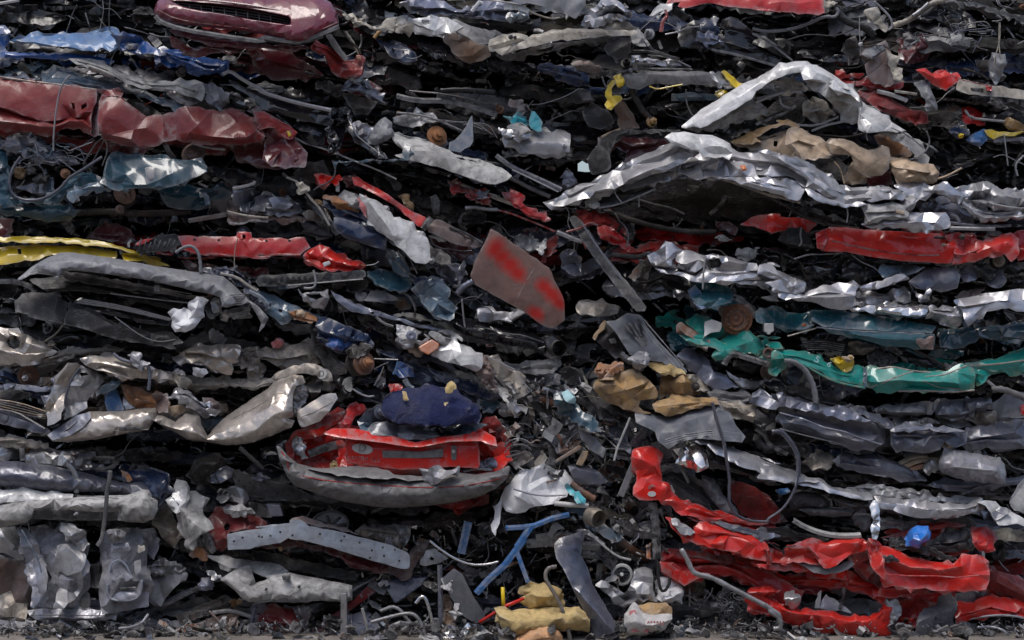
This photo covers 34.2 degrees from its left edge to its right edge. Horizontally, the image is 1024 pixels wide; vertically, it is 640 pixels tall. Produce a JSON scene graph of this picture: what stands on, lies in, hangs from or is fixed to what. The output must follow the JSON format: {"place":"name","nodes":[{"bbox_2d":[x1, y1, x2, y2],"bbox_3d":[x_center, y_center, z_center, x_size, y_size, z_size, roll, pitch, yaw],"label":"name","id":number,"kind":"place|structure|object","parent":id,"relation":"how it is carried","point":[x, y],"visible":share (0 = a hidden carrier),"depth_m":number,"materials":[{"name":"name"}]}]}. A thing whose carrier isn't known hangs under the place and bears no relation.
{"place":"outdoors","nodes":[
{"label":"outdoors","id":0,"kind":"place"},
{"bbox_2d":[0,620,1023,639],"bbox_3d":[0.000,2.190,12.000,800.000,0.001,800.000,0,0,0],"label":"ground","id":1,"kind":"structure","parent":0,"point":[268,635],"depth_m":11.50,"materials":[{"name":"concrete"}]},
{"bbox_2d":[4,425,198,559],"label":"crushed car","id":2,"kind":"object","parent":1,"relation":"on","point":[12,430],"depth_m":13.85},
{"bbox_2d":[0,226,206,430],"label":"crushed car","id":3,"kind":"object","parent":2,"relation":"on","point":[28,402],"visible":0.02,"depth_m":13.85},
{"bbox_2d":[0,597,391,639],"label":"crushed car","id":4,"kind":"object","parent":1,"relation":"on","point":[329,619],"visible":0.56,"depth_m":11.56,"materials":[{"name":"metal"}]},
{"bbox_2d":[0,506,254,631],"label":"crushed car","id":5,"kind":"object","parent":4,"relation":"on","point":[169,575],"visible":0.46,"depth_m":11.81,"materials":[{"name":"metal"}]},
{"bbox_2d":[17,523,116,620],"bbox_3d":[-3.119,1.761,11.662,0.723,0.682,0.441,0,0,0],"label":"door shell","id":6,"kind":"object","parent":5,"relation":"on","point":[62,573],"depth_m":11.61,"materials":[{"name":"metal"}]},
{"bbox_2d":[0,470,177,546],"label":"crushed car","id":7,"kind":"object","parent":5,"relation":"on","point":[90,513],"visible":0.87,"depth_m":11.59,"materials":[{"name":"metal"}]},
{"bbox_2d":[0,429,329,511],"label":"crushed car","id":8,"kind":"object","parent":7,"relation":"on","point":[80,471],"visible":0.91,"depth_m":11.94,"materials":[{"name":"metal"}]},
{"bbox_2d":[27,351,436,448],"bbox_3d":[-2.055,0.619,12.621,3.655,0.901,2.257,0,0,0],"label":"crushed car","id":9,"kind":"object","parent":8,"relation":"on","point":[259,417],"visible":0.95,"depth_m":11.68,"materials":[{"name":"metal"}]},
{"bbox_2d":[0,325,357,433],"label":"crushed car","id":10,"kind":"object","parent":9,"relation":"on","point":[21,352],"visible":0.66,"depth_m":11.90,"materials":[{"name":"metal"}]},
{"bbox_2d":[0,242,310,358],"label":"crushed car","id":11,"kind":"object","parent":10,"relation":"on","point":[126,308],"visible":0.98,"depth_m":11.85,"materials":[{"name":"metal"}]},
{"bbox_2d":[0,234,186,289],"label":"crushed car","id":12,"kind":"object","parent":11,"relation":"on","point":[25,251],"visible":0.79,"depth_m":11.93,"materials":[{"name":"metal"}]},
{"bbox_2d":[0,132,312,237],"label":"crushed car","id":13,"kind":"object","parent":12,"relation":"on","point":[123,184],"visible":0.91,"depth_m":11.94,"materials":[{"name":"metal"}]},
{"bbox_2d":[0,75,377,173],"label":"crushed car","id":14,"kind":"object","parent":13,"relation":"on","point":[119,119],"visible":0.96,"depth_m":11.81,"materials":[{"name":"metal"}]},
{"bbox_2d":[0,52,329,112],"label":"crushed car","id":15,"kind":"object","parent":14,"relation":"on","point":[151,85],"visible":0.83,"depth_m":11.97,"materials":[{"name":"metal"}]},
{"bbox_2d":[0,5,258,79],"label":"crushed car","id":16,"kind":"object","parent":15,"relation":"on","point":[62,46],"visible":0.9,"depth_m":11.96,"materials":[{"name":"blue metal"}]},
{"bbox_2d":[0,0,237,58],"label":"crushed car","id":17,"kind":"object","parent":16,"relation":"on","point":[42,19],"visible":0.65,"depth_m":12.21,"materials":[{"name":"metal"}]},
{"bbox_2d":[168,297,208,331],"bbox_3d":[-2.246,-0.040,11.527,0.278,0.250,0.151,0,0,-19],"label":"plastic bag","id":18,"kind":"object","parent":11,"relation":"on","point":[184,319],"visible":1,"depth_m":11.51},
{"bbox_2d":[86,221,420,288],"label":"crushed car","id":19,"kind":"object","parent":11,"relation":"on","point":[189,250],"visible":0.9,"depth_m":11.86,"materials":[{"name":"metal"}]},
{"bbox_2d":[99,528,154,614],"bbox_3d":[-2.715,1.748,11.673,0.365,0.604,0.400,0,0,-23],"label":"door shell","id":20,"kind":"object","parent":5,"relation":"on","point":[126,583],"depth_m":11.57,"materials":[{"name":"metal"}]},
{"bbox_2d":[0,0,343,615],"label":"debris","id":21,"kind":"object","parent":4,"relation":"on","point":[69,227],"visible":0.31,"depth_m":12.15,"materials":[{"name":"metal"}]},
{"bbox_2d":[159,579,448,634],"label":"crushed car","id":22,"kind":"object","parent":4,"relation":"on","point":[279,612],"visible":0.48,"depth_m":11.71,"materials":[{"name":"metal"}]},
{"bbox_2d":[192,550,384,604],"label":"crushed car","id":23,"kind":"object","parent":22,"relation":"on","point":[281,583],"visible":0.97,"depth_m":11.61,"materials":[{"name":"metal"}]},
{"bbox_2d":[157,479,248,568],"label":"crushed car","id":24,"kind":"object","parent":23,"relation":"on","point":[188,508],"visible":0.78,"depth_m":11.70,"materials":[{"name":"metal"}]},
{"bbox_2d":[203,502,491,581],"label":"crushed car","id":25,"kind":"object","parent":23,"relation":"on","point":[374,548],"visible":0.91,"depth_m":11.68,"materials":[{"name":"metal"}]},
{"bbox_2d":[340,592,347,633],"bbox_3d":[-1.157,2.056,11.470,0.048,0.356,0.060,0,0,0],"label":"plastic post","id":26,"kind":"object","parent":1,"relation":"on","point":[344,608],"visible":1,"depth_m":11.44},
{"bbox_2d":[348,611,379,634],"bbox_3d":[-1.054,2.170,11.648,0.278,0.241,0.215,0,0,-13],"label":"grey sheet","id":27,"kind":"object","parent":1,"relation":"on","point":[357,617],"visible":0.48,"depth_m":11.60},
{"bbox_2d":[360,595,437,636],"bbox_3d":[-0.771,2.074,11.515,0.546,0.351,0.158,0,0,0],"label":"steel tube frame","id":28,"kind":"object","parent":1,"relation":"on","point":[405,614],"visible":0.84,"depth_m":11.49,"materials":[{"name":"silver metal"}]},
{"bbox_2d":[442,623,476,639],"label":"foil scrap","id":29,"kind":"object","parent":1,"relation":"on","point":[466,631],"visible":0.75,"depth_m":11.41,"materials":[{"name":"silver metal"}]},
{"bbox_2d":[0,614,1023,637],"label":"debris","id":30,"kind":"object","parent":1,"relation":"on","point":[253,629],"visible":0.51,"depth_m":11.55,"materials":[{"name":"metal"}]},
{"bbox_2d":[437,565,443,625],"bbox_3d":[-0.499,1.920,11.611,0.046,0.425,0.030,0,0,0],"label":"perforated bar","id":31,"kind":"object","parent":30,"relation":"on","point":[440,594],"visible":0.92,"depth_m":11.60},
{"bbox_2d":[442,569,484,623],"bbox_3d":[-0.338,1.926,11.601,0.317,0.401,0.070,0,0,-19],"label":"grey board","id":32,"kind":"object","parent":30,"relation":"on","point":[469,605],"visible":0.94,"depth_m":11.58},
{"bbox_2d":[440,578,462,619],"bbox_3d":[-0.419,1.940,11.604,0.162,0.286,0.156,0,0,0],"label":"white rag","id":33,"kind":"object","parent":32,"relation":"hanging from","point":[455,613],"visible":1,"depth_m":11.54,"materials":[{"name":"fabric"}]},
{"bbox_2d":[714,586,753,624],"bbox_3d":[1.573,2.012,11.700,0.306,0.277,0.163,0,0,0],"label":"wire bundle","id":34,"kind":"object","parent":30,"relation":"on","point":[736,610],"visible":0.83,"depth_m":11.69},
{"bbox_2d":[313,594,747,639],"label":"crushed car","id":35,"kind":"object","parent":1,"relation":"on","point":[684,609],"visible":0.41,"depth_m":11.79,"materials":[{"name":"metal"}]},
{"bbox_2d":[442,594,454,624],"bbox_3d":[-0.450,2.033,11.655,0.114,0.219,0.146,0,0,0],"label":"torn insulation","id":36,"kind":"object","parent":35,"relation":"on","point":[448,619],"visible":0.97,"depth_m":11.62,"materials":[{"name":"brown fabric"}]},
{"bbox_2d":[207,489,750,606],"bbox_3d":[-0.071,1.893,12.779,4.497,1.480,1.941,0,0,0],"label":"crushed car","id":37,"kind":"object","parent":35,"relation":"on","point":[419,524],"visible":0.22,"depth_m":12.24,"materials":[{"name":"metal"}]},
{"bbox_2d":[243,381,585,516],"bbox_3d":[-0.684,1.027,12.540,2.627,1.211,2.420,0,0,0],"label":"crushed car","id":38,"kind":"object","parent":37,"relation":"on","point":[374,459],"visible":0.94,"depth_m":11.52,"materials":[{"name":"metal"}]},
{"bbox_2d":[304,308,501,417],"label":"crushed car","id":39,"kind":"object","parent":38,"relation":"on","point":[346,357],"visible":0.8,"depth_m":11.85,"materials":[{"name":"metal"}]},
{"bbox_2d":[202,249,576,358],"bbox_3d":[-0.868,-0.106,12.715,2.752,0.796,2.071,0,0,0],"label":"crushed car","id":40,"kind":"object","parent":39,"relation":"on","point":[434,296],"visible":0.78,"depth_m":11.86,"materials":[{"name":"metal"}]},
{"bbox_2d":[204,168,446,285],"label":"crushed car","id":41,"kind":"object","parent":40,"relation":"on","point":[260,209],"visible":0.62,"depth_m":11.99,"materials":[{"name":"metal"}]},
{"bbox_2d":[248,160,483,274],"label":"crushed car","id":42,"kind":"object","parent":40,"relation":"on","point":[343,219],"visible":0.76,"depth_m":11.84,"materials":[{"name":"metal"}]},
{"bbox_2d":[313,171,744,294],"bbox_3d":[0.042,-0.662,12.758,3.361,1.299,1.984,0,0,0],"label":"crushed car","id":43,"kind":"object","parent":42,"relation":"on","point":[580,267],"visible":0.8,"depth_m":12.13,"materials":[{"name":"metal"}]},
{"bbox_2d":[208,56,587,251],"bbox_3d":[-0.712,-1.272,12.732,3.417,1.735,2.036,0,0,0],"label":"crushed car","id":44,"kind":"object","parent":43,"relation":"on","point":[428,154],"visible":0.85,"depth_m":11.90,"materials":[{"name":"metal"}]},
{"bbox_2d":[309,14,617,147],"bbox_3d":[-0.366,-1.923,12.833,2.399,1.315,1.834,0,0,0],"label":"crushed car","id":45,"kind":"object","parent":44,"relation":"on","point":[465,57],"visible":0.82,"depth_m":12.15,"materials":[{"name":"metal"}]},
{"bbox_2d":[138,0,418,95],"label":"crushed car","id":46,"kind":"object","parent":45,"relation":"on","point":[265,29],"visible":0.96,"depth_m":11.76,"materials":[{"name":"metal"}]},
{"bbox_2d":[341,0,689,63],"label":"crushed car","id":47,"kind":"object","parent":45,"relation":"on","point":[591,28],"visible":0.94,"depth_m":11.91,"materials":[{"name":"metal"}]},
{"bbox_2d":[470,99,617,170],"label":"crushed car","id":48,"kind":"object","parent":44,"relation":"on","point":[543,141],"visible":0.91,"depth_m":11.98,"materials":[{"name":"metal"}]},
{"bbox_2d":[569,216,645,310],"bbox_3d":[0.650,-0.405,11.728,0.633,0.688,0.229,0,0,31],"label":"door sill","id":49,"kind":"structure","parent":43,"relation":"on","point":[623,286],"depth_m":11.72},
{"bbox_2d":[316,189,482,300],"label":"crushed car","id":50,"kind":"object","parent":40,"relation":"on","point":[407,238],"visible":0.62,"depth_m":11.71,"materials":[{"name":"metal"}]},
{"bbox_2d":[306,290,582,417],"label":"crushed car","id":51,"kind":"object","parent":38,"relation":"on","point":[451,349],"visible":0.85,"depth_m":11.80,"materials":[{"name":"metal"}]},
{"bbox_2d":[395,343,821,570],"bbox_3d":[0.694,1.033,12.659,3.163,1.796,2.182,0,0,0],"label":"crushed car","id":52,"kind":"object","parent":37,"relation":"on","point":[571,375],"visible":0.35,"depth_m":11.98,"materials":[{"name":"metal"}]},
{"bbox_2d":[338,0,579,424],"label":"debris","id":53,"kind":"object","parent":52,"relation":"on","point":[396,185],"visible":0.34,"depth_m":12.15,"materials":[{"name":"metal"}]},
{"bbox_2d":[491,463,574,535],"bbox_3d":[0.124,1.248,11.644,0.627,0.485,0.265,0,0,-30],"label":"crumpled sheet","id":54,"kind":"object","parent":52,"relation":"on","point":[534,479],"visible":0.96,"depth_m":11.62,"materials":[{"name":"metal"}]},
{"bbox_2d":[417,296,672,367],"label":"crushed car","id":55,"kind":"object","parent":52,"relation":"on","point":[588,316],"visible":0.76,"depth_m":11.94,"materials":[{"name":"metal"}]},
{"bbox_2d":[470,229,564,327],"bbox_3d":[0.043,-0.287,11.659,0.710,0.694,0.117,0,0,-18],"label":"car bonnet","id":56,"kind":"object","parent":55,"relation":"on","point":[509,272],"visible":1,"depth_m":11.63,"materials":[{"name":"metal"}]},
{"bbox_2d":[593,320,623,358],"bbox_3d":[0.688,0.139,11.890,0.234,0.276,0.197,0,0,0],"label":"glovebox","id":57,"kind":"object","parent":55,"relation":"on","point":[605,335],"visible":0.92,"depth_m":11.85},
{"bbox_2d":[500,367,674,589],"bbox_3d":[0.548,1.129,11.878,1.283,1.641,0.602,0,0,0],"label":"debris","id":58,"kind":"object","parent":52,"relation":"on","point":[523,456],"visible":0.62,"depth_m":11.78,"materials":[{"name":"metal"}]},
{"bbox_2d":[526,531,609,558],"bbox_3d":[0.404,1.607,11.819,0.610,0.206,0.052,0,0,0],"label":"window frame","id":59,"kind":"object","parent":58,"relation":"on","point":[541,539],"visible":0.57,"depth_m":11.80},
{"bbox_2d":[554,391,600,432],"bbox_3d":[0.470,0.640,11.644,0.341,0.284,0.167,0,0,14],"label":"crumpled plastic","id":60,"kind":"object","parent":58,"relation":"on","point":[574,412],"visible":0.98,"depth_m":11.61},
{"bbox_2d":[564,481,595,504],"bbox_3d":[0.475,1.193,11.491,0.225,0.150,0.192,0,0,0],"label":"turquoise grip","id":61,"kind":"object","parent":58,"relation":"on","point":[580,494],"visible":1,"depth_m":11.54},
{"bbox_2d":[567,464,607,484],"bbox_3d":[0.531,1.082,11.667,0.286,0.140,0.110,0,0,0],"label":"slate board","id":62,"kind":"object","parent":58,"relation":"on","point":[582,475],"visible":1,"depth_m":11.62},
{"bbox_2d":[579,431,605,457],"bbox_3d":[0.560,0.870,11.627,0.146,0.184,0.172,0,0,-34],"label":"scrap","id":63,"kind":"object","parent":58,"relation":"on","point":[595,445],"visible":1,"depth_m":11.63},
{"bbox_2d":[583,506,605,526],"bbox_3d":[0.575,1.367,11.568,0.144,0.144,0.119,0,0,-35],"label":"crushed can","id":64,"kind":"object","parent":58,"relation":"on","point":[594,516],"visible":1,"depth_m":11.56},
{"bbox_2d":[611,563,632,585],"bbox_3d":[0.775,1.795,11.686,0.156,0.156,0.108,0,0,0],"label":"caster wheel","id":65,"kind":"object","parent":58,"relation":"on","point":[623,572],"visible":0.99,"depth_m":11.71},
{"bbox_2d":[607,539,648,561],"bbox_3d":[0.809,1.607,11.860,0.368,0.242,0.065,0,0,0],"label":"rusty pipe","id":66,"kind":"object","parent":58,"relation":"on","point":[631,549],"visible":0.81,"depth_m":11.84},
{"bbox_2d":[597,0,1023,602],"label":"debris","id":67,"kind":"object","parent":35,"relation":"on","point":[739,66],"visible":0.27,"depth_m":12.16,"materials":[{"name":"metal"}]},
{"bbox_2d":[513,627,562,639],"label":"foam piece","id":68,"kind":"object","parent":1,"relation":"on","point":[541,633],"visible":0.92,"depth_m":11.29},
{"bbox_2d":[494,606,589,636],"bbox_3d":[0.206,2.088,11.484,0.660,0.225,0.369,0,0,0],"label":"foam slab","id":69,"kind":"object","parent":1,"relation":"on","point":[520,621],"depth_m":11.36,"materials":[{"name":"plastic"}]},
{"bbox_2d":[518,581,564,608],"bbox_3d":[0.219,1.916,11.587,0.257,0.202,0.328,0,0,42],"label":"foam piece","id":70,"kind":"object","parent":69,"relation":"on","point":[539,596],"visible":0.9,"depth_m":11.50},
{"bbox_2d":[474,512,569,594],"bbox_3d":[0.069,1.623,11.547,0.668,0.580,0.026,0,0,0],"label":"folding stand","id":71,"kind":"object","parent":70,"relation":"on","point":[504,564],"visible":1,"depth_m":11.54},
{"bbox_2d":[544,565,571,639],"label":"garden hose","id":72,"kind":"object","parent":69,"relation":"on","point":[552,590],"visible":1,"depth_m":11.37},
{"bbox_2d":[339,512,761,631],"bbox_3d":[0.288,1.860,11.865,3.062,0.963,0.542,0,0,0],"label":"debris","id":73,"kind":"object","parent":1,"relation":"on","point":[382,590],"visible":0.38,"depth_m":11.78,"materials":[{"name":"metal"}]},
{"bbox_2d":[384,572,428,602],"bbox_3d":[-0.747,1.898,11.796,0.306,0.179,0.271,0,0,0],"label":"sheet","id":74,"kind":"object","parent":73,"relation":"on","point":[397,589],"visible":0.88,"depth_m":11.71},
{"bbox_2d":[420,549,447,565],"bbox_3d":[-0.549,1.665,11.674,0.196,0.121,0.092,0,0,0],"label":"perforated plate","id":75,"kind":"object","parent":73,"relation":"on","point":[436,555],"visible":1,"depth_m":11.65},
{"bbox_2d":[429,540,498,565],"bbox_3d":[-0.334,1.623,11.580,0.488,0.185,0.022,0,0,0],"label":"chrome rod","id":76,"kind":"object","parent":73,"relation":"on","point":[457,559],"visible":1,"depth_m":11.57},
{"bbox_2d":[457,520,471,553],"bbox_3d":[-0.330,1.519,11.614,0.108,0.236,0.047,0,0,0],"label":"blue bar","id":77,"kind":"object","parent":73,"relation":"on","point":[464,537],"visible":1,"depth_m":11.60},
{"bbox_2d":[655,577,683,603],"bbox_3d":[1.105,1.895,11.643,0.203,0.180,0.233,0,0,0],"label":"plastic bag","id":78,"kind":"object","parent":73,"relation":"on","point":[673,592],"visible":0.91,"depth_m":11.61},
{"bbox_2d":[554,530,619,639],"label":"rubber mudguard","id":79,"kind":"object","parent":1,"relation":"on","point":[568,551],"visible":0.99,"depth_m":11.51,"materials":[{"name":"rubber"}]},
{"bbox_2d":[624,602,671,635],"bbox_3d":[0.935,2.059,11.413,0.341,0.249,0.311,0,0,0],"label":"paper bag","id":80,"kind":"object","parent":1,"relation":"on","point":[642,619],"visible":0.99,"depth_m":11.35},
{"bbox_2d":[595,567,657,607],"bbox_3d":[0.796,1.872,11.584,0.432,0.278,0.189,0,0,0],"label":"clear plastic sheet","id":81,"kind":"object","parent":80,"relation":"on","point":[640,591],"visible":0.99,"depth_m":11.58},
{"bbox_2d":[682,597,1023,639],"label":"crushed car","id":82,"kind":"object","parent":1,"relation":"on","point":[862,606],"visible":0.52,"depth_m":11.52,"materials":[{"name":"metal"}]},
{"bbox_2d":[679,548,782,631],"bbox_3d":[1.507,1.853,11.420,0.715,0.576,0.040,0,0,0],"label":"bent pipe","id":83,"kind":"object","parent":82,"relation":"on","point":[775,613],"visible":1,"depth_m":11.40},
{"bbox_2d":[653,528,1023,635],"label":"crushed car","id":84,"kind":"object","parent":82,"relation":"on","point":[784,594],"visible":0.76,"depth_m":11.68,"materials":[{"name":"metal"}]},
{"bbox_2d":[607,446,1023,600],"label":"crushed car","id":85,"kind":"object","parent":84,"relation":"on","point":[892,566],"visible":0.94,"depth_m":11.57,"materials":[{"name":"metal"}]},
{"bbox_2d":[648,502,660,558],"bbox_3d":[0.999,1.470,11.639,0.094,0.397,0.052,0,0,0],"label":"black bar","id":86,"kind":"object","parent":85,"relation":"hanging from","point":[655,531],"visible":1,"depth_m":11.62,"materials":[{"name":"metal"}]},
{"bbox_2d":[662,402,1023,571],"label":"crushed car","id":87,"kind":"object","parent":85,"relation":"on","point":[844,504],"visible":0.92,"depth_m":11.62,"materials":[{"name":"metal"}]},
{"bbox_2d":[635,403,745,448],"bbox_3d":[1.244,0.734,11.625,0.771,0.324,0.306,0,0,0],"label":"plastic lining","id":88,"kind":"object","parent":87,"relation":"on","point":[670,432],"visible":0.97,"depth_m":11.56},
{"bbox_2d":[593,351,719,415],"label":"foam pieces","id":89,"kind":"object","parent":88,"relation":"on","point":[628,389],"visible":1,"depth_m":11.64,"materials":[{"name":"plastic"}]},
{"bbox_2d":[606,313,686,372],"bbox_3d":[0.950,0.165,11.775,0.579,0.426,0.156,0,0,5],"label":"ventilation panel","id":90,"kind":"object","parent":89,"relation":"on","point":[634,333],"visible":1,"depth_m":11.73,"materials":[{"name":"metal"}]},
{"bbox_2d":[708,389,1023,513],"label":"crushed car","id":91,"kind":"object","parent":87,"relation":"on","point":[984,474],"visible":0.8,"depth_m":11.72,"materials":[{"name":"steel"}]},
{"bbox_2d":[652,348,1023,476],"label":"crushed car","id":92,"kind":"object","parent":91,"relation":"on","point":[863,424],"visible":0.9,"depth_m":11.68,"materials":[{"name":"metal"}]},
{"bbox_2d":[655,308,1023,402],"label":"crushed car","id":93,"kind":"object","parent":92,"relation":"on","point":[887,374],"visible":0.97,"depth_m":11.70,"materials":[{"name":"metal"}]},
{"bbox_2d":[666,274,1023,388],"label":"crushed car","id":94,"kind":"object","parent":93,"relation":"on","point":[865,334],"visible":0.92,"depth_m":11.74,"materials":[{"name":"metal"}]},
{"bbox_2d":[602,240,1023,328],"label":"crushed car","id":95,"kind":"object","parent":94,"relation":"on","point":[657,275],"visible":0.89,"depth_m":11.66,"materials":[{"name":"metal"}]},
{"bbox_2d":[715,234,1023,314],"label":"crushed car","id":96,"kind":"object","parent":95,"relation":"on","point":[964,281],"visible":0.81,"depth_m":11.83,"materials":[{"name":"metal"}]},
{"bbox_2d":[715,194,1023,291],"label":"crushed car","id":97,"kind":"object","parent":96,"relation":"on","point":[1000,249],"visible":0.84,"depth_m":11.72,"materials":[{"name":"metal"}]},
{"bbox_2d":[543,132,1023,252],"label":"crushed car","id":98,"kind":"object","parent":97,"relation":"on","point":[693,181],"visible":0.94,"depth_m":11.68,"materials":[{"name":"silver metal"}]},
{"bbox_2d":[587,120,747,174],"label":"crushed car","id":99,"kind":"object","parent":98,"relation":"on","point":[627,145],"visible":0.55,"depth_m":12.00,"materials":[{"name":"metal"}]},
{"bbox_2d":[571,50,818,137],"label":"crushed car","id":100,"kind":"object","parent":99,"relation":"on","point":[644,88],"visible":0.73,"depth_m":12.03,"materials":[{"name":"metal"}]},
{"bbox_2d":[731,119,1019,201],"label":"crushed car","id":101,"kind":"object","parent":98,"relation":"on","point":[828,152],"visible":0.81,"depth_m":11.79,"materials":[{"name":"metal"}]},
{"bbox_2d":[670,61,948,162],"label":"crushed car","id":102,"kind":"object","parent":101,"relation":"on","point":[741,103],"visible":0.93,"depth_m":11.84,"materials":[{"name":"metal"}]},
{"bbox_2d":[621,0,975,98],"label":"crushed car","id":103,"kind":"object","parent":102,"relation":"on","point":[726,39],"visible":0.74,"depth_m":12.15,"materials":[{"name":"metal"}]},
{"bbox_2d":[655,0,875,31],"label":"crushed car","id":104,"kind":"object","parent":103,"relation":"on","point":[815,7],"visible":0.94,"depth_m":11.78,"materials":[{"name":"metal"}]},
{"bbox_2d":[834,69,985,134],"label":"crushed car","id":105,"kind":"object","parent":102,"relation":"on","point":[890,104],"visible":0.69,"depth_m":11.97,"materials":[{"name":"metal"}]},
{"bbox_2d":[893,103,1023,189],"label":"crushed car","id":106,"kind":"object","parent":98,"relation":"on","point":[990,136],"visible":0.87,"depth_m":12.20,"materials":[{"name":"metal"}]},
{"bbox_2d":[904,68,1023,113],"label":"crushed car","id":107,"kind":"object","parent":106,"relation":"on","point":[981,92],"visible":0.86,"depth_m":12.12,"materials":[{"name":"metal"}]},
{"bbox_2d":[881,0,1023,90],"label":"crushed car","id":108,"kind":"object","parent":107,"relation":"on","point":[1004,61],"visible":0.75,"depth_m":12.14,"materials":[{"name":"metal"}]},
{"bbox_2d":[904,525,930,547],"bbox_3d":[2.802,1.500,11.495,0.187,0.153,0.167,0,0,21],"label":"crushed bottle","id":109,"kind":"object","parent":85,"relation":"on","point":[917,536],"visible":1,"depth_m":11.46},
{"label":"crushed car","id":110,"kind":"object","parent":1,"relation":"on","visible":0},
{"bbox_2d":[515,236,730,377],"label":"crushed car","id":111,"kind":"object","parent":110,"relation":"on","point":[650,313],"visible":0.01,"depth_m":13.86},
{"bbox_2d":[432,62,577,197],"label":"crushed car","id":112,"kind":"object","parent":111,"relation":"on","point":[573,167],"depth_m":13.88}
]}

